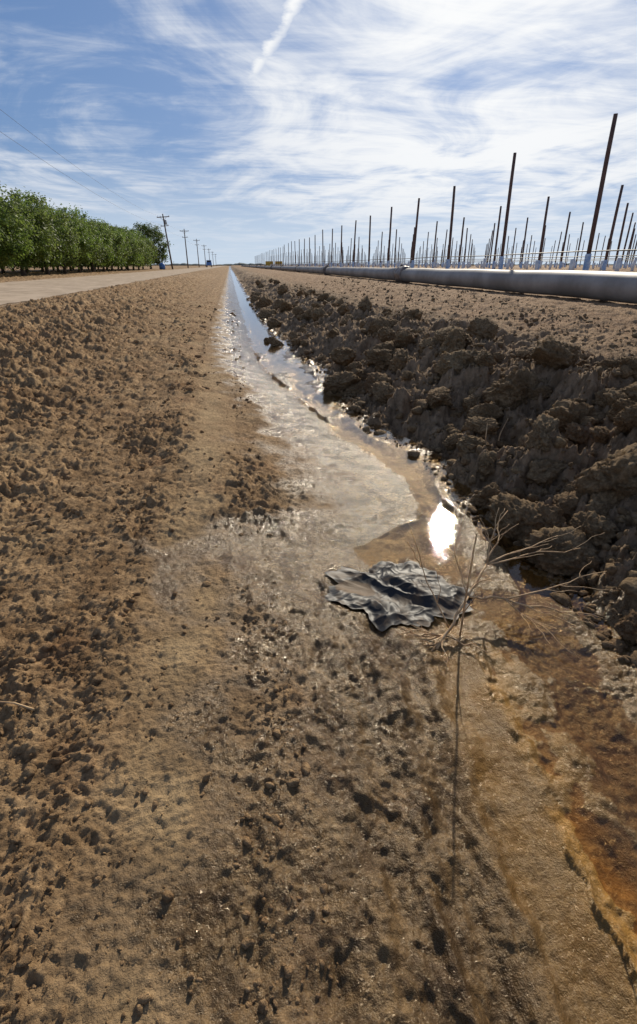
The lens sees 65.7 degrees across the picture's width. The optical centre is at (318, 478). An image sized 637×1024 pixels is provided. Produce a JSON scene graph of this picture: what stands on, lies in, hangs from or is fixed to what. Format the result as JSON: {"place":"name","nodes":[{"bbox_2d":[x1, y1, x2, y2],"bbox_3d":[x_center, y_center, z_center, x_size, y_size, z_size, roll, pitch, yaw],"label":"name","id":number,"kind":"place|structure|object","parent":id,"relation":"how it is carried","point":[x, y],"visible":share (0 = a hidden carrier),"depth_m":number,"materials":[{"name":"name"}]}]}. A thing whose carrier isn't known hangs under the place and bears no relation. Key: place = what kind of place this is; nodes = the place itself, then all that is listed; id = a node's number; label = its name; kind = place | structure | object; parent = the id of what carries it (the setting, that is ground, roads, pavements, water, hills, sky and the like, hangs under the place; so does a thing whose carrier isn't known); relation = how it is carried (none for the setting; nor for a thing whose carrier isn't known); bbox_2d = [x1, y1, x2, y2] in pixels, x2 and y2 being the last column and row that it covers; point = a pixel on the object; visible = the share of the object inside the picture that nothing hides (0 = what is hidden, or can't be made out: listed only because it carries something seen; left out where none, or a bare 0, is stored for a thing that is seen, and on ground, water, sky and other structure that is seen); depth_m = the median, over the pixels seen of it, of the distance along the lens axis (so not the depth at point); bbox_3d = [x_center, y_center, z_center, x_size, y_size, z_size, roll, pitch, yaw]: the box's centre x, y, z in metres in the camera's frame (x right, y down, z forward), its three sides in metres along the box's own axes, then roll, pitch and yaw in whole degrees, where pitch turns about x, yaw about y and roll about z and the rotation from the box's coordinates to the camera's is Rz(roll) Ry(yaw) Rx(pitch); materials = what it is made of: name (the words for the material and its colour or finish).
{"place":"outdoors","nodes":[
{"label":"outdoors","id":0,"kind":"place"},
{"bbox_2d":[0,266,221,304],"bbox_3d":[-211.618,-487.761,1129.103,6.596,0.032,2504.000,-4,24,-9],"label":"road","id":1,"kind":"structure","parent":0,"point":[15,291],"depth_m":21.85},
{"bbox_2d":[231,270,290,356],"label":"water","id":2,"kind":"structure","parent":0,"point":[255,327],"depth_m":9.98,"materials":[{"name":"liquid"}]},
{"bbox_2d":[0,265,636,1023],"bbox_3d":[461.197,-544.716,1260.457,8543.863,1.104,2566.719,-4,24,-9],"label":"ground","id":3,"kind":"structure","parent":0,"point":[468,827],"depth_m":1.29,"materials":[{"name":"soil"}]},
{"bbox_2d":[0,181,42,270],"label":"orchard tree","id":4,"kind":"object","parent":3,"relation":"on","point":[7,223],"visible":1,"depth_m":33.50,"materials":[{"name":"green plant"}]},
{"bbox_2d":[0,188,61,275],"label":"orchard tree","id":5,"kind":"object","parent":3,"relation":"on","point":[45,238],"visible":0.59,"depth_m":38.04,"materials":[{"name":"green plant"}]},
{"bbox_2d":[8,186,84,274],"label":"orchard tree","id":6,"kind":"object","parent":3,"relation":"on","point":[64,240],"visible":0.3,"depth_m":42.95,"materials":[{"name":"green plant"}]},
{"bbox_2d":[42,203,103,273],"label":"orchard tree","id":7,"kind":"object","parent":3,"relation":"on","point":[83,246],"visible":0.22,"depth_m":48.02,"materials":[{"name":"green plant"}]},
{"bbox_2d":[53,203,108,272],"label":"orchard tree","id":8,"kind":"object","parent":3,"relation":"on","point":[93,256],"visible":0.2,"depth_m":53.34,"materials":[{"name":"green plant"}]},
{"bbox_2d":[80,213,117,271],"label":"orchard tree","id":9,"kind":"object","parent":3,"relation":"on","point":[108,240],"visible":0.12,"depth_m":58.56,"materials":[{"name":"green plant"}]},
{"bbox_2d":[95,221,128,271],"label":"orchard tree","id":10,"kind":"object","parent":3,"relation":"on","point":[118,250],"visible":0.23,"depth_m":63.41,"materials":[{"name":"green plant"}]},
{"bbox_2d":[97,220,133,270],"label":"orchard tree","id":11,"kind":"object","parent":3,"relation":"on","point":[126,249],"visible":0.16,"depth_m":68.36,"materials":[{"name":"green plant"}]},
{"bbox_2d":[115,224,144,270],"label":"orchard tree","id":12,"kind":"object","parent":3,"relation":"on","point":[131,259],"visible":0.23,"depth_m":73.89,"materials":[{"name":"green plant"}]},
{"bbox_2d":[117,226,149,270],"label":"orchard tree","id":13,"kind":"object","parent":3,"relation":"on","point":[140,242],"visible":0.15,"depth_m":78.48,"materials":[{"name":"green plant"}]},
{"bbox_2d":[123,228,150,269],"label":"orchard tree","id":14,"kind":"object","parent":3,"relation":"on","point":[145,246],"visible":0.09,"depth_m":83.50,"materials":[{"name":"green plant"}]},
{"bbox_2d":[134,238,154,269],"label":"orchard tree","id":15,"kind":"object","parent":3,"relation":"on","point":[148,261],"visible":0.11,"depth_m":88.80,"materials":[{"name":"green plant"}]},
{"bbox_2d":[138,234,159,269],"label":"orchard tree","id":16,"kind":"object","parent":3,"relation":"on","point":[153,247],"visible":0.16,"depth_m":93.91,"materials":[{"name":"green plant"}]},
{"bbox_2d":[128,222,173,268],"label":"orchard tree","id":17,"kind":"object","parent":3,"relation":"on","point":[154,235],"visible":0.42,"depth_m":105.03,"materials":[{"name":"green plant"}]},
{"bbox_2d":[0,299,340,1023],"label":"soil crumbs","id":18,"kind":"object","parent":3,"relation":"on","point":[25,960],"visible":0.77,"depth_m":1.14,"materials":[{"name":"brown soil"}]},
{"bbox_2d":[254,296,272,308],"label":"dirt clod","id":19,"kind":"object","parent":3,"relation":"on","point":[265,301],"visible":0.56,"depth_m":12.99,"materials":[{"name":"soil"}]},
{"bbox_2d":[259,308,275,318],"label":"dirt clod","id":20,"kind":"object","parent":3,"relation":"on","point":[265,313],"visible":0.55,"depth_m":11.30,"materials":[{"name":"soil"}]},
{"bbox_2d":[267,318,281,327],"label":"dirt clod","id":21,"kind":"object","parent":3,"relation":"on","point":[273,322],"visible":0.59,"depth_m":9.39,"materials":[{"name":"soil"}]},
{"bbox_2d":[279,300,291,312],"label":"dirt clod","id":22,"kind":"object","parent":3,"relation":"on","point":[284,306],"visible":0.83,"depth_m":10.67,"materials":[{"name":"soil"}]},
{"bbox_2d":[296,265,328,274],"bbox_3d":[-0.519,-13.121,30.919,0.456,0.496,12.161,-4,24,-9],"label":"irrigation pipe","id":23,"kind":"object","parent":3,"relation":"on","point":[317,270],"visible":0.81,"depth_m":29.07,"materials":[{"name":"metal"}]},
{"bbox_2d":[310,307,325,321],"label":"dirt clod","id":24,"kind":"object","parent":3,"relation":"on","point":[316,314],"visible":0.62,"depth_m":8.15,"materials":[{"name":"soil"}]},
{"bbox_2d":[322,371,360,393],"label":"dirt clod","id":25,"kind":"object","parent":3,"relation":"on","point":[336,383],"visible":0.81,"depth_m":4.55,"materials":[{"name":"soil"}]},
{"bbox_2d":[328,347,355,365],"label":"dirt clod","id":26,"kind":"object","parent":3,"relation":"on","point":[344,356],"visible":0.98,"depth_m":5.53,"materials":[{"name":"soil"}]},
{"bbox_2d":[342,381,365,397],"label":"dirt clod","id":27,"kind":"object","parent":3,"relation":"on","point":[352,390],"visible":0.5,"depth_m":4.52,"materials":[{"name":"soil"}]},
{"bbox_2d":[350,368,367,381],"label":"dirt clod","id":28,"kind":"object","parent":3,"relation":"on","point":[362,374],"visible":0.46,"depth_m":4.89,"materials":[{"name":"soil"}]},
{"bbox_2d":[325,265,402,280],"bbox_3d":[1.492,-8.423,20.061,0.456,0.496,12.161,-4,24,-9],"label":"irrigation pipe","id":29,"kind":"object","parent":3,"relation":"on","point":[376,273],"visible":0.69,"depth_m":18.15,"materials":[{"name":"metal"}]},
{"bbox_2d":[358,295,371,311],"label":"dirt clod","id":30,"kind":"object","parent":3,"relation":"on","point":[365,304],"visible":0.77,"depth_m":7.51,"materials":[{"name":"soil"}]},
{"bbox_2d":[365,371,391,395],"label":"dirt clod","id":31,"kind":"object","parent":3,"relation":"on","point":[372,378],"visible":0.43,"depth_m":4.30,"materials":[{"name":"soil"}]},
{"bbox_2d":[364,348,394,368],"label":"dirt clod","id":32,"kind":"object","parent":3,"relation":"on","point":[380,358],"visible":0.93,"depth_m":4.77,"materials":[{"name":"soil"}]},
{"bbox_2d":[367,316,391,334],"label":"dirt clod","id":33,"kind":"object","parent":3,"relation":"on","point":[377,324],"visible":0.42,"depth_m":6.06,"materials":[{"name":"soil"}]},
{"bbox_2d":[365,341,397,366],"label":"dirt clod","id":34,"kind":"object","parent":3,"relation":"on","point":[388,345],"visible":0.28,"depth_m":4.93,"materials":[{"name":"soil"}]},
{"bbox_2d":[371,381,395,405],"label":"dirt clod","id":35,"kind":"object","parent":3,"relation":"on","point":[383,392],"visible":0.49,"depth_m":4.07,"materials":[{"name":"soil"}]},
{"bbox_2d":[377,327,395,341],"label":"dirt clod","id":36,"kind":"object","parent":3,"relation":"on","point":[385,334],"visible":0.9,"depth_m":5.43,"materials":[{"name":"soil"}]},
{"bbox_2d":[325,561,473,630],"bbox_3d":[0.284,0.391,1.777,0.554,0.054,0.431,-4,24,-9],"label":"plastic bag","id":37,"kind":"object","parent":3,"relation":"on","point":[384,595],"visible":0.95,"depth_m":1.75,"materials":[{"name":"grey plastic"}]},
{"bbox_2d":[388,348,412,373],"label":"dirt clod","id":38,"kind":"object","parent":3,"relation":"on","point":[401,358],"visible":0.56,"depth_m":4.58,"materials":[{"name":"soil"}]},
{"bbox_2d":[393,330,415,348],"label":"dirt clod","id":39,"kind":"object","parent":3,"relation":"on","point":[404,338],"visible":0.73,"depth_m":4.94,"materials":[{"name":"soil"}]},
{"bbox_2d":[401,309,422,320],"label":"dirt clod","id":40,"kind":"object","parent":3,"relation":"on","point":[417,314],"visible":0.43,"depth_m":6.46,"materials":[{"name":"soil"}]},
{"bbox_2d":[411,198,419,267],"bbox_3d":[3.658,-9.156,18.675,0.112,2.563,0.163,73,74,66],"label":"trellis post","id":41,"kind":"object","parent":3,"relation":"on","point":[414,246],"visible":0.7,"depth_m":18.63,"materials":[{"name":"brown wood"}]},
{"bbox_2d":[419,337,437,352],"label":"dirt clod","id":42,"kind":"object","parent":3,"relation":"on","point":[423,343],"visible":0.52,"depth_m":4.57,"materials":[{"name":"soil"}]},
{"bbox_2d":[426,386,452,408],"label":"dirt clod","id":43,"kind":"object","parent":3,"relation":"on","point":[436,397],"visible":0.88,"depth_m":3.54,"materials":[{"name":"soil"}]},
{"bbox_2d":[246,278,636,670],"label":"bank crumbs","id":44,"kind":"object","parent":3,"relation":"on","point":[627,585],"visible":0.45,"depth_m":2.82,"materials":[{"name":"soil"}]},
{"bbox_2d":[431,350,467,376],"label":"dirt clod","id":45,"kind":"object","parent":3,"relation":"on","point":[447,363],"visible":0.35,"depth_m":3.89,"materials":[{"name":"soil"}]},
{"bbox_2d":[432,326,467,345],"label":"dirt clod","id":46,"kind":"object","parent":3,"relation":"on","point":[440,335],"visible":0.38,"depth_m":4.49,"materials":[{"name":"soil"}]},
{"bbox_2d":[446,186,455,268],"bbox_3d":[4.186,-7.813,15.615,0.116,2.523,0.116,-17,28,-34],"label":"trellis post","id":47,"kind":"object","parent":3,"relation":"on","point":[450,234],"visible":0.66,"depth_m":15.56,"materials":[{"name":"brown wood"}]},
{"bbox_2d":[442,432,461,450],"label":"dirt clod","id":48,"kind":"object","parent":3,"relation":"on","point":[450,441],"visible":0.53,"depth_m":3.14,"materials":[{"name":"soil"}]},
{"bbox_2d":[440,328,465,354],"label":"dirt clod","id":49,"kind":"object","parent":3,"relation":"on","point":[454,339],"visible":0.77,"depth_m":4.22,"materials":[{"name":"soil"}]},
{"bbox_2d":[453,349,476,365],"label":"dirt clod","id":50,"kind":"object","parent":3,"relation":"on","point":[467,355],"visible":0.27,"depth_m":3.82,"materials":[{"name":"soil"}]},
{"bbox_2d":[462,393,481,413],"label":"dirt clod","id":51,"kind":"object","parent":3,"relation":"on","point":[470,400],"visible":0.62,"depth_m":3.44,"materials":[{"name":"soil"}]},
{"bbox_2d":[456,435,492,452],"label":"dirt clod","id":52,"kind":"object","parent":3,"relation":"on","point":[463,443],"visible":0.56,"depth_m":2.83,"materials":[{"name":"soil"}]},
{"bbox_2d":[466,317,498,341],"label":"dirt clod","id":53,"kind":"object","parent":3,"relation":"on","point":[483,327],"visible":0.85,"depth_m":4.63,"materials":[{"name":"soil"}]},
{"bbox_2d":[465,416,499,434],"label":"dirt clod","id":54,"kind":"object","parent":3,"relation":"on","point":[476,425],"visible":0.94,"depth_m":3.06,"materials":[{"name":"soil"}]},
{"bbox_2d":[470,482,499,509],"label":"dirt clod","id":55,"kind":"object","parent":3,"relation":"on","point":[480,499],"visible":0.68,"depth_m":2.42,"materials":[{"name":"soil"}]},
{"bbox_2d":[473,349,496,367],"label":"dirt clod","id":56,"kind":"object","parent":3,"relation":"on","point":[482,357],"visible":0.94,"depth_m":3.68,"materials":[{"name":"soil"}]},
{"bbox_2d":[478,451,494,476],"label":"dirt clod","id":57,"kind":"object","parent":3,"relation":"on","point":[486,463],"visible":0.99,"depth_m":2.63,"materials":[{"name":"soil"}]},
{"bbox_2d":[468,402,505,420],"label":"dirt clod","id":58,"kind":"object","parent":3,"relation":"on","point":[489,410],"visible":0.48,"depth_m":3.17,"materials":[{"name":"soil"}]},
{"bbox_2d":[492,206,501,268],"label":"trellis post","id":59,"kind":"object","parent":3,"relation":"on","point":[497,237],"visible":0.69,"depth_m":20.27,"materials":[{"name":"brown wood"}]},
{"bbox_2d":[394,509,618,665],"bbox_3d":[0.636,0.259,1.641,0.864,0.400,0.561,-4,24,-9],"label":"dry weed","id":60,"kind":"object","parent":3,"relation":"on","point":[443,636],"visible":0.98,"depth_m":1.64,"materials":[{"name":"brown plant"}]},
{"bbox_2d":[498,153,515,269],"bbox_3d":[4.763,-6.596,12.481,0.116,2.798,0.116,-13,26,-26],"label":"trellis post","id":61,"kind":"object","parent":3,"relation":"on","point":[501,261],"visible":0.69,"depth_m":12.43,"materials":[{"name":"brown wood"}]},
{"bbox_2d":[481,367,539,410],"bbox_3d":[1.353,-0.578,3.369,0.454,0.361,0.306,16,6,-29],"label":"dirt clod","id":62,"kind":"object","parent":3,"relation":"on","point":[513,388],"visible":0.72,"depth_m":3.25,"materials":[{"name":"soil"}]},
{"bbox_2d":[487,493,545,540],"bbox_3d":[0.864,0.173,2.181,0.271,0.183,0.195,29,32,9],"label":"dirt clod","id":63,"kind":"object","parent":3,"relation":"on","point":[522,513],"visible":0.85,"depth_m":2.13,"materials":[{"name":"soil"}]},
{"bbox_2d":[401,268,636,303],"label":"irrigation pipe","id":64,"kind":"object","parent":3,"relation":"on","point":[613,286],"visible":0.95,"depth_m":7.79,"materials":[{"name":"metal"}]},
{"bbox_2d":[394,266,410,282],"bbox_3d":[2.490,-5.948,14.386,0.474,0.482,0.620,-4,24,-9],"label":"plastic wrap","id":65,"kind":"object","parent":64,"relation":"attached to","point":[397,274],"visible":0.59,"depth_m":14.25,"materials":[{"name":"white plastic"}]},
{"bbox_2d":[517,526,537,547],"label":"dirt clod","id":66,"kind":"object","parent":3,"relation":"on","point":[523,537],"visible":0.42,"depth_m":2.10,"materials":[{"name":"soil"}]},
{"bbox_2d":[524,413,559,453],"bbox_3d":[1.205,-0.219,2.643,0.142,0.215,0.264,22,41,-7],"label":"dirt clod","id":67,"kind":"object","parent":3,"relation":"on","point":[544,425],"visible":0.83,"depth_m":2.61,"materials":[{"name":"soil"}]},
{"bbox_2d":[531,385,552,400],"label":"dirt clod","id":68,"kind":"object","parent":3,"relation":"on","point":[546,390],"visible":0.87,"depth_m":3.24,"materials":[{"name":"soil"}]},
{"bbox_2d":[538,196,549,269],"bbox_3d":[7.844,-8.485,17.267,0.116,2.439,0.116,2,22,5],"label":"trellis post","id":69,"kind":"object","parent":3,"relation":"on","point":[543,230],"visible":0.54,"depth_m":17.19,"materials":[{"name":"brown wood"}]},
{"bbox_2d":[525,457,565,485],"bbox_3d":[1.180,-0.017,2.575,0.310,0.193,0.166,-17,29,-34],"label":"dirt clod","id":70,"kind":"object","parent":3,"relation":"on","point":[545,471],"visible":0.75,"depth_m":2.51,"materials":[{"name":"soil"}]},
{"bbox_2d":[535,501,565,527],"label":"dirt clod","id":71,"kind":"object","parent":3,"relation":"on","point":[552,516],"visible":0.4,"depth_m":2.15,"materials":[{"name":"soil"}]},
{"bbox_2d":[529,335,575,369],"bbox_3d":[1.633,-0.851,3.469,0.304,0.256,0.367,30,27,2],"label":"dirt clod","id":72,"kind":"object","parent":3,"relation":"on","point":[552,352],"visible":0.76,"depth_m":3.35,"materials":[{"name":"soil"}]},
{"bbox_2d":[522,526,604,576],"bbox_3d":[0.997,0.318,1.991,0.333,0.239,0.231,-3,24,-7],"label":"dirt clod","id":73,"kind":"object","parent":3,"relation":"on","point":[554,563],"visible":0.75,"depth_m":1.93,"materials":[{"name":"soil"}]},
{"bbox_2d":[559,212,570,268],"bbox_3d":[10.941,-10.500,21.943,0.114,2.420,0.114,-22,32,-40],"label":"trellis post","id":74,"kind":"object","parent":3,"relation":"on","point":[560,264],"visible":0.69,"depth_m":21.90,"materials":[{"name":"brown wood"}]},
{"bbox_2d":[552,491,582,524],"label":"dirt clod","id":75,"kind":"object","parent":3,"relation":"on","point":[566,502],"visible":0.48,"depth_m":2.21,"materials":[{"name":"soil"}]},
{"bbox_2d":[542,399,597,433],"bbox_3d":[1.511,-0.323,2.914,0.370,0.278,0.287,13,3,-24],"label":"dirt clod","id":76,"kind":"object","parent":3,"relation":"on","point":[565,412],"visible":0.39,"depth_m":2.80,"materials":[{"name":"soil"}]},
{"bbox_2d":[562,342,579,366],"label":"dirt clod","id":77,"kind":"object","parent":3,"relation":"on","point":[573,348],"visible":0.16,"depth_m":3.39,"materials":[{"name":"soil"}]},
{"bbox_2d":[564,421,589,444],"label":"dirt clod","id":78,"kind":"object","parent":3,"relation":"on","point":[576,433],"visible":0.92,"depth_m":2.68,"materials":[{"name":"soil"}]},
{"bbox_2d":[584,557,600,572],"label":"dirt clod","id":79,"kind":"object","parent":3,"relation":"on","point":[592,562],"visible":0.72,"depth_m":1.90,"materials":[{"name":"soil"}]},
{"bbox_2d":[568,511,618,548],"bbox_3d":[1.145,0.226,2.055,0.129,0.194,0.209,-7,24,-17],"label":"dirt clod","id":80,"kind":"object","parent":3,"relation":"on","point":[590,524],"visible":0.73,"depth_m":2.00,"materials":[{"name":"soil"}]},
{"bbox_2d":[591,410,605,425],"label":"dirt clod","id":81,"kind":"object","parent":3,"relation":"on","point":[600,415],"visible":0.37,"depth_m":2.78,"materials":[{"name":"soil"}]},
{"bbox_2d":[589,426,609,443],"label":"dirt clod","id":82,"kind":"object","parent":3,"relation":"on","point":[600,434],"visible":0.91,"depth_m":2.54,"materials":[{"name":"soil"}]},
{"bbox_2d":[582,113,617,270],"bbox_3d":[5.316,-5.238,9.370,0.116,2.778,0.116,-18,30,-32],"label":"trellis post","id":83,"kind":"object","parent":3,"relation":"on","point":[587,260],"visible":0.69,"depth_m":9.30,"materials":[{"name":"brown wood"}]},
{"bbox_2d":[273,249,636,263],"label":"drip hose","id":84,"kind":"object","parent":83,"relation":"attached to","point":[509,254],"visible":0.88,"depth_m":11.83,"materials":[{"name":"plastic"}]},
{"bbox_2d":[585,490,619,516],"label":"dirt clod","id":85,"kind":"object","parent":3,"relation":"on","point":[599,501],"visible":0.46,"depth_m":2.11,"materials":[{"name":"soil"}]},
{"bbox_2d":[573,441,636,502],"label":"dirt clod","id":86,"kind":"object","parent":3,"relation":"on","point":[618,467],"visible":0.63,"depth_m":2.12,"materials":[{"name":"soil"}]},
{"bbox_2d":[592,359,619,371],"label":"dirt clod","id":87,"kind":"object","parent":3,"relation":"on","point":[609,364],"visible":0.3,"depth_m":3.25,"materials":[{"name":"soil"}]},
{"bbox_2d":[594,387,620,410],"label":"dirt clod","id":88,"kind":"object","parent":3,"relation":"on","point":[599,401],"visible":0.37,"depth_m":2.88,"materials":[{"name":"soil"}]},
{"bbox_2d":[601,185,623,269],"bbox_3d":[8.436,-7.096,14.180,0.116,2.334,0.116,-3,24,-7],"label":"trellis post","id":89,"kind":"object","parent":3,"relation":"on","point":[604,265],"visible":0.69,"depth_m":14.13,"materials":[{"name":"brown wood"}]},
{"bbox_2d":[603,390,630,407],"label":"dirt clod","id":90,"kind":"object","parent":3,"relation":"on","point":[611,397],"visible":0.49,"depth_m":2.76,"materials":[{"name":"soil"}]},
{"bbox_2d":[613,203,628,267],"bbox_3d":[11.537,-9.165,18.863,0.111,2.420,0.169,28,36,47],"label":"trellis post","id":91,"kind":"object","parent":3,"relation":"on","point":[621,233],"visible":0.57,"depth_m":18.76,"materials":[{"name":"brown wood"}]},
{"bbox_2d":[607,398,636,420],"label":"dirt clod","id":92,"kind":"object","parent":3,"relation":"on","point":[620,404],"visible":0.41,"depth_m":2.63,"materials":[{"name":"soil"}]},
{"bbox_2d":[612,477,636,496],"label":"dirt clod","id":93,"kind":"object","parent":3,"relation":"on","point":[629,488],"visible":0.71,"depth_m":2.05,"materials":[{"name":"soil"}]},
{"bbox_2d":[613,405,636,434],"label":"dirt clod","id":94,"kind":"object","parent":3,"relation":"on","point":[625,421],"visible":0.92,"depth_m":2.38,"materials":[{"name":"soil"}]},
{"bbox_2d":[614,610,636,644],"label":"dirt clod","id":95,"kind":"object","parent":3,"relation":"on","point":[625,627],"visible":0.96,"depth_m":1.54,"materials":[{"name":"soil"}]},
{"bbox_2d":[618,381,636,402],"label":"dirt clod","id":96,"kind":"object","parent":3,"relation":"on","point":[630,391],"visible":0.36,"depth_m":2.81,"materials":[{"name":"soil"}]},
{"bbox_2d":[619,356,636,373],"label":"dirt clod","id":97,"kind":"object","parent":3,"relation":"on","point":[631,361],"visible":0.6,"depth_m":3.04,"materials":[{"name":"soil"}]},
{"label":"trellis post","id":98,"kind":"object","parent":3,"relation":"on","visible":0},
{"bbox_2d":[297,255,636,263],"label":"drip hose","id":99,"kind":"object","parent":98,"relation":"attached to","point":[508,258],"visible":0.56,"depth_m":18.33,"materials":[{"name":"plastic"}]},
{"bbox_2d":[0,0,636,264],"label":"sky","id":100,"kind":"structure","parent":0,"point":[258,127],"materials":[{"name":"blue"}]},
{"bbox_2d":[14,263,628,265],"bbox_3d":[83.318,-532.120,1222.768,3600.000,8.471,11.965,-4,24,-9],"label":"distant treeline","id":101,"kind":"object","parent":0,"point":[181,264],"visible":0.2,"depth_m":1177.91,"materials":[{"name":"green plant"}]},
{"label":"trellis post","id":102,"kind":"object","parent":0,"visible":0},
{"bbox_2d":[376,257,636,262],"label":"drip hose","id":103,"kind":"object","parent":102,"relation":"attached to","point":[527,259],"visible":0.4,"depth_m":24.31,"materials":[{"name":"plastic"}]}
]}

